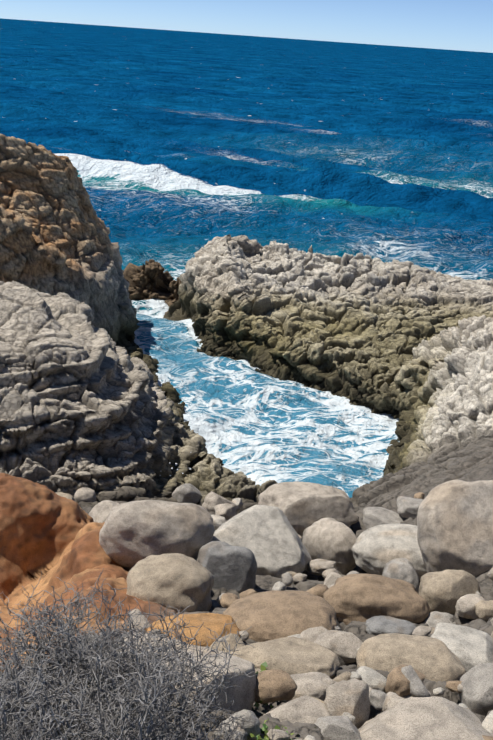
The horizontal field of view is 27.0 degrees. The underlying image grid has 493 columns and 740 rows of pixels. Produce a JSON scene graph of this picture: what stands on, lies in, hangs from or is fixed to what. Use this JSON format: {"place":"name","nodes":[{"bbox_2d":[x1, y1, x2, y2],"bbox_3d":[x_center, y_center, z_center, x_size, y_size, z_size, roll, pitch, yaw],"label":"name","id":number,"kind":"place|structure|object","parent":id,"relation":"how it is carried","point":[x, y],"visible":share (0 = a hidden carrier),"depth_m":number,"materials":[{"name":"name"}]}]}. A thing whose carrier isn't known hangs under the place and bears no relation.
{"place":"outdoors","nodes":[
{"label":"outdoors","id":0,"kind":"place"},
{"bbox_2d":[0,18,492,497],"bbox_3d":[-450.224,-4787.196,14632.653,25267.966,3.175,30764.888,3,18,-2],"label":"sea water","id":1,"kind":"structure","parent":0,"point":[179,149],"depth_m":87.66,"materials":[{"name":"blue liquid"}]},
{"bbox_2d":[0,134,492,739],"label":"rocky cliffs","id":2,"kind":"structure","parent":0,"point":[86,400],"depth_m":24.99,"materials":[{"name":"grey stone"}]},
{"bbox_2d":[0,568,259,739],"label":"dry shrub twigs","id":3,"kind":"object","parent":2,"relation":"on","point":[103,702],"visible":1,"depth_m":5.16,"materials":[{"name":"grey plant"}]},
{"bbox_2d":[11,480,492,739],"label":"beach boulders","id":4,"kind":"object","parent":2,"relation":"on","point":[183,553],"visible":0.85,"depth_m":9.86,"materials":[{"name":"stone"}]},
{"bbox_2d":[247,661,315,739],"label":"green plants","id":5,"kind":"object","parent":2,"relation":"on","point":[264,665],"visible":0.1,"depth_m":6.08,"materials":[{"name":"green plant"}]},
{"bbox_2d":[0,0,492,52],"label":"sky","id":6,"kind":"structure","parent":0,"point":[461,25],"materials":[{"name":"blue"}]}
]}

